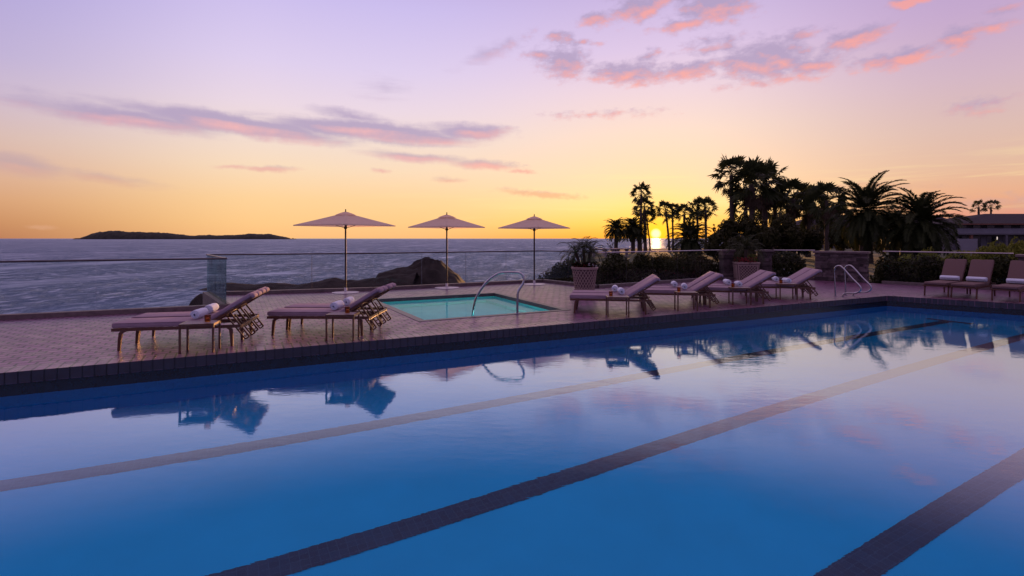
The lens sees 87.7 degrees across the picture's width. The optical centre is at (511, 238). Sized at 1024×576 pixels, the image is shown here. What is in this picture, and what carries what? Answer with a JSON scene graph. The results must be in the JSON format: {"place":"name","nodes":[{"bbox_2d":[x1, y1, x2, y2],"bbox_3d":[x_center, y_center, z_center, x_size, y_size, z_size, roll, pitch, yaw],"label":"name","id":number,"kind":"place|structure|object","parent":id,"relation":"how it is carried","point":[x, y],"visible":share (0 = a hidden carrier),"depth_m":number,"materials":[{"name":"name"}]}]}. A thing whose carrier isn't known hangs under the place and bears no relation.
{"place":"outdoors","nodes":[
{"label":"outdoors","id":0,"kind":"place"},
{"bbox_2d":[74,231,293,238],"bbox_3d":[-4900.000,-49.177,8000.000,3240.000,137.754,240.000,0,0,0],"label":"island","id":1,"kind":"structure","parent":0,"point":[124,235],"depth_m":7907.29,"materials":[{"name":"black stone"}]},
{"bbox_2d":[0,239,721,313],"bbox_3d":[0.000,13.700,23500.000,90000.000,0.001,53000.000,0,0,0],"label":"sea","id":2,"kind":"structure","parent":0,"point":[30,287],"depth_m":279.95,"materials":[{"name":"liquid"}]},
{"bbox_2d":[189,293,202,304],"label":"shore rock","id":3,"kind":"object","parent":2,"relation":"in","point":[197,300],"visible":0.19,"depth_m":106.07,"materials":[{"name":"brown stone"}]},
{"bbox_2d":[199,272,418,290],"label":"rock shelf","id":4,"kind":"object","parent":2,"relation":"in","point":[397,279],"visible":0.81,"depth_m":141.93,"materials":[{"name":"brown stone"}]},
{"bbox_2d":[376,257,464,284],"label":"sea rock","id":5,"kind":"object","parent":2,"relation":"in","point":[428,270],"visible":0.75,"depth_m":154.01,"materials":[{"name":"brown stone"}]},
{"bbox_2d":[0,279,1023,366],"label":"deck","id":6,"kind":"structure","parent":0,"point":[34,341],"depth_m":10.91,"materials":[{"name":"brick"}]},
{"bbox_2d":[0,258,226,319],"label":"glass fence","id":7,"kind":"object","parent":6,"relation":"on","point":[92,312],"visible":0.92,"depth_m":11.85,"materials":[{"name":"glass"}]},
{"bbox_2d":[111,290,261,350],"bbox_3d":[-5.140,1.285,8.542,2.010,0.832,0.602,0,0,-12],"label":"sun lounger","id":8,"kind":"object","parent":6,"relation":"on","point":[137,325],"visible":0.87,"depth_m":8.39,"materials":[{"name":"brown metal"}]},
{"bbox_2d":[190,308,208,318],"bbox_3d":[-5.028,1.199,8.587,0.144,0.134,0.384,35,-5,-7],"label":"rolled towel","id":9,"kind":"object","parent":8,"relation":"on","point":[198,313],"visible":1,"depth_m":8.46,"materials":[{"name":"fabric"}]},
{"bbox_2d":[178,320,220,353],"bbox_3d":[-4.696,1.480,8.031,0.470,0.440,0.360,0,0,-14],"label":"side table","id":10,"kind":"object","parent":6,"relation":"on","point":[188,324],"visible":0.96,"depth_m":7.91,"materials":[{"name":"brown wood"}]},
{"bbox_2d":[132,287,269,341],"bbox_3d":[-5.306,1.285,9.186,2.010,0.832,0.602,0,0,-12],"label":"sun lounger","id":11,"kind":"object","parent":6,"relation":"on","point":[253,316],"visible":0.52,"depth_m":9.17,"materials":[{"name":"brown metal"}]},
{"bbox_2d":[204,303,218,312],"bbox_3d":[-5.190,1.199,9.212,0.144,0.134,0.384,36,-7,-10],"label":"rolled towel","id":12,"kind":"object","parent":11,"relation":"on","point":[212,307],"visible":0.89,"depth_m":9.12,"materials":[{"name":"fabric"}]},
{"bbox_2d":[203,254,229,305],"bbox_3d":[-8.045,1.308,14.475,0.220,1.683,3.806,0,0,-36],"label":"glass fence","id":13,"kind":"object","parent":6,"relation":"on","point":[216,282],"visible":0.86,"depth_m":14.37,"materials":[{"name":"glass"}]},
{"bbox_2d":[267,286,387,335],"bbox_3d":[-3.295,1.285,9.609,2.010,0.832,0.602,0,0,1],"label":"sun lounger","id":14,"kind":"object","parent":6,"relation":"on","point":[287,314],"visible":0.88,"depth_m":9.35,"materials":[{"name":"brown metal"}]},
{"bbox_2d":[330,300,343,309],"bbox_3d":[-3.156,1.199,9.627,0.144,0.134,0.384,35,1,1],"label":"rolled towel","id":15,"kind":"object","parent":14,"relation":"on","point":[338,304],"visible":1,"depth_m":9.49,"materials":[{"name":"fabric"}]},
{"bbox_2d":[284,283,395,328],"bbox_3d":[-3.284,1.285,10.274,2.010,0.832,0.602,0,0,1],"label":"sun lounger","id":16,"kind":"object","parent":6,"relation":"on","point":[381,309],"visible":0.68,"depth_m":10.21,"materials":[{"name":"fabric"}]},
{"bbox_2d":[325,312,359,340],"bbox_3d":[-2.848,1.480,8.984,0.470,0.440,0.360,0,0,-1],"label":"side table","id":17,"kind":"object","parent":6,"relation":"on","point":[342,314],"visible":0.97,"depth_m":8.83,"materials":[{"name":"brown wood"}]},
{"bbox_2d":[293,209,394,293],"bbox_3d":[-5.200,0.389,16.670,2.164,2.617,2.164,0,0,29],"label":"patio umbrella","id":18,"kind":"object","parent":6,"relation":"on","point":[345,220],"visible":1,"depth_m":16.45,"materials":[{"name":"fabric"}]},
{"bbox_2d":[210,250,542,294],"bbox_3d":[-3.835,1.308,18.146,11.538,1.684,0.888,0,0,-25],"label":"glass fence","id":19,"kind":"object","parent":6,"relation":"on","point":[371,288],"visible":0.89,"depth_m":17.38,"materials":[{"name":"metal"}]},
{"bbox_2d":[408,212,484,288],"bbox_3d":[-2.230,0.399,18.250,1.853,2.597,1.853,0,0,38],"label":"patio umbrella","id":20,"kind":"object","parent":6,"relation":"on","point":[446,221],"visible":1,"depth_m":18.06,"materials":[{"name":"fabric"}]},
{"bbox_2d":[372,292,569,321],"bbox_3d":[-1.214,1.746,13.791,4.022,0.108,4.597,0,0,-27],"label":"spa coping","id":21,"kind":"object","parent":6,"relation":"on","point":[550,308],"visible":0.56,"depth_m":14.53,"materials":[{"name":"stone"}]},
{"bbox_2d":[471,271,524,315],"bbox_3d":[-0.353,1.483,12.155,1.298,1.480,0.156,0,0,9],"label":"spa handrail","id":22,"kind":"object","parent":21,"relation":"attached to","point":[496,274],"visible":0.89,"depth_m":12.13,"materials":[{"name":"metal"}]},
{"bbox_2d":[0,294,1023,384],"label":"pool coping","id":23,"kind":"object","parent":6,"relation":"on","point":[31,368],"visible":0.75,"depth_m":9.03,"materials":[{"name":"tile"}]},
{"bbox_2d":[0,296,1023,384],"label":"coping face","id":24,"kind":"object","parent":23,"relation":"attached to","point":[25,376],"visible":1,"depth_m":9.07},
{"bbox_2d":[498,214,569,284],"bbox_3d":[0.820,0.399,19.650,1.895,2.597,1.895,0,0,41],"label":"patio umbrella","id":25,"kind":"object","parent":6,"relation":"on","point":[534,223],"visible":0.99,"depth_m":19.44,"materials":[{"name":"fabric"}]},
{"bbox_2d":[542,250,596,287],"bbox_3d":[2.070,1.308,19.600,0.220,1.683,3.157,0,0,-33],"label":"glass fence","id":26,"kind":"object","parent":6,"relation":"on","point":[558,282],"visible":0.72,"depth_m":19.91,"materials":[{"name":"metal"}]},
{"bbox_2d":[558,236,608,289],"bbox_3d":[2.361,0.811,17.827,1.535,1.777,1.484,0,0,40],"label":"potted palm","id":27,"kind":"object","parent":6,"relation":"on","point":[584,274],"visible":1,"depth_m":17.62,"materials":[{"name":"plant"}]},
{"bbox_2d":[570,276,659,314],"bbox_3d":[2.342,1.285,12.244,2.010,0.832,0.602,0,0,9],"label":"sun lounger","id":28,"kind":"object","parent":6,"relation":"on","point":[631,294],"visible":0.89,"depth_m":12.03,"materials":[{"name":"fabric"}]},
{"bbox_2d":[572,274,657,309],"bbox_3d":[2.470,1.285,12.897,2.010,0.832,0.602,0,0,9],"label":"sun lounger","id":29,"kind":"object","parent":6,"relation":"on","point":[610,291],"visible":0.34,"depth_m":12.82,"materials":[{"name":"fabric"}]},
{"bbox_2d":[606,295,628,316],"bbox_3d":[2.297,1.480,11.633,0.470,0.440,0.360,0,0,4],"label":"side table","id":30,"kind":"object","parent":6,"relation":"on","point":[608,297],"visible":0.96,"depth_m":11.47,"materials":[{"name":"brown wood"}]},
{"bbox_2d":[597,250,719,287],"bbox_3d":[5.840,1.308,20.300,7.102,1.683,0.220,0,0,-35],"label":"glass fence","id":31,"kind":"object","parent":6,"relation":"on","point":[677,280],"visible":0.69,"depth_m":19.98,"materials":[{"name":"metal"}]},
{"bbox_2d":[640,271,714,304],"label":"sun lounger","id":32,"kind":"object","parent":6,"relation":"on","point":[700,279],"visible":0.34,"depth_m":13.95,"materials":[{"name":"fabric"}]},
{"bbox_2d":[639,273,722,307],"bbox_3d":[4.228,1.285,13.464,2.010,0.832,0.602,0,0,10],"label":"sun lounger","id":33,"kind":"object","parent":6,"relation":"on","point":[699,286],"visible":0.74,"depth_m":13.23,"materials":[{"name":"fabric"}]},
{"bbox_2d":[674,291,697,310],"bbox_3d":[4.110,1.480,12.599,0.470,0.440,0.360,0,0,5],"label":"side table","id":34,"kind":"object","parent":6,"relation":"on","point":[687,292],"visible":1,"depth_m":12.44,"materials":[{"name":"brown wood"}]},
{"bbox_2d":[718,250,735,279],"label":"stone pillar","id":35,"kind":"structure","parent":6,"relation":"on","point":[725,267],"depth_m":21.97,"materials":[{"name":"stone"}]},
{"bbox_2d":[691,270,765,300],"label":"sun lounger","id":36,"kind":"object","parent":6,"relation":"on","point":[752,276],"visible":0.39,"depth_m":14.59,"materials":[{"name":"brown metal"}]},
{"bbox_2d":[695,271,775,303],"bbox_3d":[5.856,1.285,14.146,2.010,0.832,0.602,0,0,10],"label":"sun lounger","id":37,"kind":"object","parent":6,"relation":"on","point":[759,279],"visible":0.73,"depth_m":13.88,"materials":[{"name":"brown fabric"}]},
{"bbox_2d":[728,287,751,304],"bbox_3d":[5.872,1.480,13.754,0.470,0.440,0.360,0,0,6],"label":"side table","id":38,"kind":"object","parent":6,"relation":"on","point":[732,288],"visible":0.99,"depth_m":13.60,"materials":[{"name":"brown wood"}]},
{"bbox_2d":[724,232,766,279],"bbox_3d":[9.490,0.725,21.722,1.694,1.951,1.974,0,0,8],"label":"potted palm","id":39,"kind":"object","parent":6,"relation":"on","point":[744,267],"visible":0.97,"depth_m":21.39,"materials":[{"name":"plant"}]},
{"bbox_2d":[755,250,773,279],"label":"stone pillar","id":40,"kind":"structure","parent":6,"relation":"on","point":[766,265],"depth_m":21.97,"materials":[{"name":"stone"}]},
{"bbox_2d":[737,267,812,294],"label":"sun lounger","id":41,"kind":"object","parent":6,"relation":"on","point":[798,273],"visible":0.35,"depth_m":15.78,"materials":[{"name":"brown metal"}]},
{"bbox_2d":[745,269,821,298],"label":"sun lounger","id":42,"kind":"object","parent":6,"relation":"on","point":[805,277],"visible":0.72,"depth_m":15.02,"materials":[{"name":"brown fabric"}]},
{"bbox_2d":[775,283,797,299],"bbox_3d":[7.680,1.480,14.921,0.470,0.440,0.360,0,0,9],"label":"side table","id":43,"kind":"object","parent":6,"relation":"on","point":[779,284],"visible":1,"depth_m":14.80,"materials":[{"name":"brown wood"}]},
{"bbox_2d":[813,251,870,282],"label":"stone wall","id":44,"kind":"structure","parent":6,"relation":"on","point":[826,262],"depth_m":20.96,"materials":[{"name":"stone"}]},
{"bbox_2d":[834,265,861,296],"bbox_3d":[9.679,1.241,15.393,0.100,0.923,0.792,0,0,-27],"label":"pool handrail","id":45,"kind":"object","parent":6,"relation":"on","point":[851,277],"visible":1,"depth_m":15.47,"materials":[{"name":"metal"}]},
{"bbox_2d":[844,265,871,295],"bbox_3d":[10.139,1.241,15.643,0.100,0.923,0.792,0,0,-27],"label":"pool handrail","id":46,"kind":"object","parent":6,"relation":"on","point":[867,282],"visible":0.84,"depth_m":15.70,"materials":[{"name":"metal"}]},
{"bbox_2d":[923,259,967,296],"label":"sun lounger","id":47,"kind":"object","parent":6,"relation":"on","point":[954,267],"visible":0.88,"depth_m":16.29,"materials":[{"name":"brown metal"}]},
{"bbox_2d":[882,251,1013,290],"bbox_3d":[15.075,1.308,18.650,0.220,1.683,3.650,0,0,-37],"label":"glass fence","id":48,"kind":"object","parent":6,"relation":"on","point":[908,283],"visible":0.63,"depth_m":19.11,"materials":[{"name":"metal"}]},
{"bbox_2d":[949,259,996,298],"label":"sun lounger","id":49,"kind":"object","parent":6,"relation":"on","point":[980,268],"visible":0.94,"depth_m":15.76,"materials":[{"name":"brown metal"}]},
{"bbox_2d":[966,276,987,281],"bbox_3d":[13.706,1.199,15.732,0.144,0.134,0.484,40,-21,-27],"label":"rolled towel","id":50,"kind":"object","parent":49,"relation":"on","point":[979,279],"visible":1,"depth_m":15.68,"materials":[{"name":"fabric"}]},
{"bbox_2d":[990,260,1023,301],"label":"sun lounger","id":51,"kind":"object","parent":6,"relation":"on","point":[1016,269],"visible":0.96,"depth_m":15.09,"materials":[{"name":"brown metal"}]},
{"bbox_2d":[0,0,1023,238],"label":"sky","id":52,"kind":"structure","parent":0,"point":[186,117],"materials":[{"name":"purple"}]},
{"bbox_2d":[581,248,975,281],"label":"terrain","id":53,"kind":"structure","parent":0,"point":[810,262],"depth_m":56.85,"materials":[{"name":"green plant"}]},
{"bbox_2d":[538,265,570,281],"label":"shrub","id":54,"kind":"object","parent":53,"relation":"on","point":[558,274],"visible":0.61,"depth_m":23.80,"materials":[{"name":"green plant"}]},
{"bbox_2d":[552,257,576,280],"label":"shrub","id":55,"kind":"object","parent":53,"relation":"on","point":[563,265],"visible":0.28,"depth_m":23.95,"materials":[{"name":"green plant"}]},
{"bbox_2d":[603,217,628,253],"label":"date palm","id":56,"kind":"object","parent":53,"relation":"on","point":[615,235],"visible":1,"depth_m":63.52,"materials":[{"name":"green plant"}]},
{"bbox_2d":[603,253,629,264],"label":"shrub","id":57,"kind":"object","parent":53,"relation":"on","point":[619,257],"visible":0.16,"depth_m":23.18,"materials":[{"name":"green plant"}]},
{"bbox_2d":[595,256,639,284],"bbox_3d":[4.293,1.466,21.448,2.039,1.516,1.671,0,0,-40],"label":"shrub","id":58,"kind":"object","parent":53,"relation":"on","point":[609,273],"visible":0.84,"depth_m":21.01,"materials":[{"name":"green plant"}]},
{"bbox_2d":[621,217,647,252],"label":"date palm","id":59,"kind":"object","parent":53,"relation":"on","point":[634,232],"visible":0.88,"depth_m":65.37,"materials":[{"name":"green plant"}]},
{"bbox_2d":[621,252,657,281],"bbox_3d":[5.230,1.409,22.503,1.878,1.671,1.659,0,0,22],"label":"shrub","id":60,"kind":"object","parent":53,"relation":"on","point":[644,270],"visible":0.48,"depth_m":22.08,"materials":[{"name":"green plant"}]},
{"bbox_2d":[628,181,652,250],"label":"fan palm","id":61,"kind":"object","parent":53,"relation":"on","point":[633,192],"visible":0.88,"depth_m":71.85,"materials":[{"name":"green plant"}]},
{"bbox_2d":[635,226,649,250],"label":"date palm","id":62,"kind":"object","parent":53,"relation":"on","point":[644,238],"visible":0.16,"depth_m":69.81,"materials":[{"name":"green plant"}]},
{"bbox_2d":[631,196,657,250],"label":"fan palm","id":63,"kind":"object","parent":53,"relation":"on","point":[652,211],"visible":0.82,"depth_m":74.83,"materials":[{"name":"green plant"}]},
{"bbox_2d":[638,210,656,250],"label":"fan palm","id":64,"kind":"object","parent":53,"relation":"on","point":[650,220],"visible":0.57,"depth_m":76.90,"materials":[{"name":"green plant"}]},
{"bbox_2d":[654,200,678,250],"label":"fan palm","id":65,"kind":"object","parent":53,"relation":"on","point":[665,206],"visible":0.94,"depth_m":71.87,"materials":[{"name":"green plant"}]},
{"bbox_2d":[648,252,689,279],"bbox_3d":[6.551,1.391,22.648,1.776,1.670,2.070,0,0,-16],"label":"shrub","id":66,"kind":"object","parent":53,"relation":"on","point":[664,270],"visible":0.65,"depth_m":22.29,"materials":[{"name":"green plant"}]},
{"bbox_2d":[663,252,700,279],"bbox_3d":[7.290,1.407,23.583,1.776,1.623,2.070,0,0,-2],"label":"shrub","id":67,"kind":"object","parent":53,"relation":"on","point":[685,262],"visible":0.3,"depth_m":22.94,"materials":[{"name":"green plant"}]},
{"bbox_2d":[673,203,695,249],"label":"fan palm","id":68,"kind":"object","parent":53,"relation":"on","point":[677,210],"visible":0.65,"depth_m":67.72,"materials":[{"name":"green plant"}]},
{"bbox_2d":[665,215,712,256],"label":"date palm","id":69,"kind":"object","parent":53,"relation":"on","point":[689,240],"visible":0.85,"depth_m":51.28,"materials":[{"name":"green plant"}]},
{"bbox_2d":[688,195,708,238],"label":"fan palm","id":70,"kind":"object","parent":53,"relation":"on","point":[697,219],"visible":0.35,"depth_m":71.86,"materials":[{"name":"green plant"}]},
{"bbox_2d":[688,254,715,277],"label":"shrub","id":71,"kind":"object","parent":53,"relation":"on","point":[703,263],"visible":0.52,"depth_m":23.22,"materials":[{"name":"green plant"}]},
{"bbox_2d":[694,195,718,242],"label":"fan palm","id":72,"kind":"object","parent":53,"relation":"on","point":[709,201],"visible":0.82,"depth_m":69.87,"materials":[{"name":"green plant"}]},
{"bbox_2d":[704,231,744,259],"bbox_3d":[14.359,0.787,35.799,3.013,2.538,2.560,0,0,0],"label":"broadleaf tree","id":73,"kind":"object","parent":53,"relation":"on","point":[716,240],"visible":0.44,"depth_m":35.58,"materials":[{"name":"green plant"}]},
{"bbox_2d":[710,247,750,272],"bbox_3d":[9.762,1.303,23.303,2.209,1.868,1.811,0,0,-12],"label":"shrub","id":74,"kind":"object","parent":53,"relation":"on","point":[716,270],"visible":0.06,"depth_m":23.17,"materials":[{"name":"green plant"}]},
{"bbox_2d":[708,154,754,219],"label":"fan palm","id":75,"kind":"object","parent":53,"relation":"on","point":[737,162],"visible":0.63,"depth_m":49.83,"materials":[{"name":"green plant"}]},
{"bbox_2d":[717,218,769,249],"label":"broadleaf tree","id":76,"kind":"object","parent":53,"relation":"on","point":[727,228],"visible":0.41,"depth_m":43.11,"materials":[{"name":"green plant"}]},
{"bbox_2d":[724,195,768,221],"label":"fan palm","id":77,"kind":"object","parent":53,"relation":"on","point":[744,215],"visible":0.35,"depth_m":53.77,"materials":[{"name":"green plant"}]},
{"bbox_2d":[725,155,783,253],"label":"fan palm","id":78,"kind":"object","parent":53,"relation":"on","point":[753,168],"visible":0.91,"depth_m":47.51,"materials":[{"name":"green plant"}]},
{"bbox_2d":[744,158,790,229],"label":"fan palm","id":79,"kind":"object","parent":53,"relation":"on","point":[767,204],"visible":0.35,"depth_m":50.41,"materials":[{"name":"green plant"}]},
{"bbox_2d":[738,212,805,253],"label":"broadleaf tree","id":80,"kind":"object","parent":53,"relation":"on","point":[777,234],"visible":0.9,"depth_m":41.16,"materials":[{"name":"green plant"}]},
{"bbox_2d":[757,192,790,254],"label":"fan palm","id":81,"kind":"object","parent":53,"relation":"on","point":[771,216],"visible":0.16,"depth_m":53.33,"materials":[{"name":"green plant"}]},
{"bbox_2d":[771,252,791,276],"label":"shrub","id":82,"kind":"object","parent":53,"relation":"on","point":[777,270],"visible":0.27,"depth_m":23.35,"materials":[{"name":"green plant"}]},
{"bbox_2d":[774,249,806,276],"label":"shrub","id":83,"kind":"object","parent":53,"relation":"on","point":[797,264],"visible":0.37,"depth_m":23.96,"materials":[{"name":"green plant"}]},
{"bbox_2d":[770,178,813,253],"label":"fan palm","id":84,"kind":"object","parent":53,"relation":"on","point":[792,210],"visible":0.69,"depth_m":49.73,"materials":[{"name":"green plant"}]},
{"bbox_2d":[774,229,824,255],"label":"broadleaf tree","id":85,"kind":"object","parent":53,"relation":"on","point":[814,240],"visible":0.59,"depth_m":42.97,"materials":[{"name":"green plant"}]},
{"bbox_2d":[788,183,832,256],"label":"fan palm","id":86,"kind":"object","parent":53,"relation":"on","point":[807,221],"visible":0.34,"depth_m":52.82,"materials":[{"name":"green plant"}]},
{"bbox_2d":[797,212,833,250],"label":"fan palm","id":87,"kind":"object","parent":53,"relation":"on","point":[804,228],"visible":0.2,"depth_m":55.87,"materials":[{"name":"green plant"}]},
{"bbox_2d":[800,181,847,250],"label":"fan palm","id":88,"kind":"object","parent":53,"relation":"on","point":[812,196],"visible":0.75,"depth_m":46.84,"materials":[{"name":"green plant"}]},
{"bbox_2d":[815,206,853,250],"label":"fan palm","id":89,"kind":"object","parent":53,"relation":"on","point":[821,224],"visible":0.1,"depth_m":54.18,"materials":[{"name":"green plant"}]},
{"bbox_2d":[823,228,859,250],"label":"broadleaf tree","id":90,"kind":"object","parent":53,"relation":"on","point":[842,245],"visible":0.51,"depth_m":51.27,"materials":[{"name":"green plant"}]},
{"bbox_2d":[821,170,914,263],"bbox_3d":[25.260,-1.270,38.037,5.914,6.739,6.093,0,0,21],"label":"date palm","id":91,"kind":"object","parent":53,"relation":"on","point":[866,221],"visible":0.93,"depth_m":37.37,"materials":[{"name":"green plant"}]},
{"bbox_2d":[869,253,912,283],"bbox_3d":[14.992,1.413,20.956,1.954,1.681,1.602,0,0,-44],"label":"shrub","id":92,"kind":"object","parent":53,"relation":"on","point":[887,268],"visible":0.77,"depth_m":20.60,"materials":[{"name":"green plant"}]},
{"bbox_2d":[874,210,912,259],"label":"date palm","id":93,"kind":"object","parent":53,"relation":"on","point":[894,254],"visible":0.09,"depth_m":43.59,"materials":[{"name":"green plant"}]},
{"bbox_2d":[899,253,943,282],"bbox_3d":[15.606,1.411,20.107,1.689,1.695,1.626,0,0,34],"label":"shrub","id":94,"kind":"object","parent":53,"relation":"on","point":[920,268],"visible":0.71,"depth_m":19.98,"materials":[{"name":"green plant"}]},
{"bbox_2d":[874,187,973,257],"bbox_3d":[27.758,-0.681,35.919,5.489,5.562,5.790,0,0,0],"label":"date palm","id":95,"kind":"object","parent":53,"relation":"on","point":[924,230],"visible":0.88,"depth_m":35.30,"materials":[{"name":"green plant"}]},
{"bbox_2d":[904,246,945,263],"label":"shrub","id":96,"kind":"object","parent":53,"relation":"on","point":[930,254],"visible":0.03,"depth_m":22.45,"materials":[{"name":"green plant"}]},
{"bbox_2d":[928,254,970,280],"bbox_3d":[16.295,1.393,19.298,1.954,1.744,1.602,0,0,23],"label":"shrub","id":97,"kind":"object","parent":53,"relation":"on","point":[942,265],"visible":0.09,"depth_m":19.51,"materials":[{"name":"green plant"}]},
{"bbox_2d":[961,242,1001,259],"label":"shrub","id":98,"kind":"object","parent":53,"relation":"on","point":[985,249],"visible":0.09,"depth_m":23.05,"materials":[{"name":"green plant"}]},
{"bbox_2d":[989,254,1015,284],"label":"shrub","id":99,"kind":"object","parent":53,"relation":"on","point":[1000,272],"visible":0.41,"depth_m":18.24,"materials":[{"name":"green plant"}]},
{"bbox_2d":[987,239,1022,264],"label":"shrub","id":100,"kind":"object","parent":53,"relation":"on","point":[1002,248],"visible":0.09,"depth_m":23.14,"materials":[{"name":"green plant"}]},
{"bbox_2d":[1008,236,1023,254],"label":"shrub","id":101,"kind":"object","parent":53,"relation":"on","point":[1016,248],"visible":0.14,"depth_m":23.29,"materials":[{"name":"green plant"}]},
{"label":"pool basin","id":102,"kind":"structure","parent":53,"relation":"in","visible":0},
{"bbox_2d":[0,306,1023,575],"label":"pool water","id":103,"kind":"structure","parent":102,"relation":"in","point":[884,440],"depth_m":4.80,"materials":[{"name":"blue liquid"}]},
{"bbox_2d":[0,301,1023,396],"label":"waterline tile","id":104,"kind":"object","parent":102,"relation":"attached to","point":[80,382],"visible":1,"depth_m":9.09,"materials":[{"name":"blue tile"}]},
{"bbox_2d":[796,214,1023,249],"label":"resort building","id":105,"kind":"structure","parent":0,"point":[983,230],"depth_m":83.97,"materials":[{"name":"paint"}]},
{"bbox_2d":[969,199,986,214],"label":"fan palm","id":106,"kind":"object","parent":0,"point":[984,206],"visible":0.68,"depth_m":117.81,"materials":[{"name":"green plant"}]},
{"bbox_2d":[984,200,1000,213],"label":"fan palm","id":107,"kind":"object","parent":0,"point":[997,202],"visible":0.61,"depth_m":117.79,"materials":[{"name":"green plant"}]},
{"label":"spa basin","id":108,"kind":"structure","parent":0,"visible":0},
{"bbox_2d":[382,296,547,319],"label":"spa water","id":109,"kind":"structure","parent":108,"relation":"in","point":[447,308],"depth_m":13.78,"materials":[{"name":"teal liquid"}]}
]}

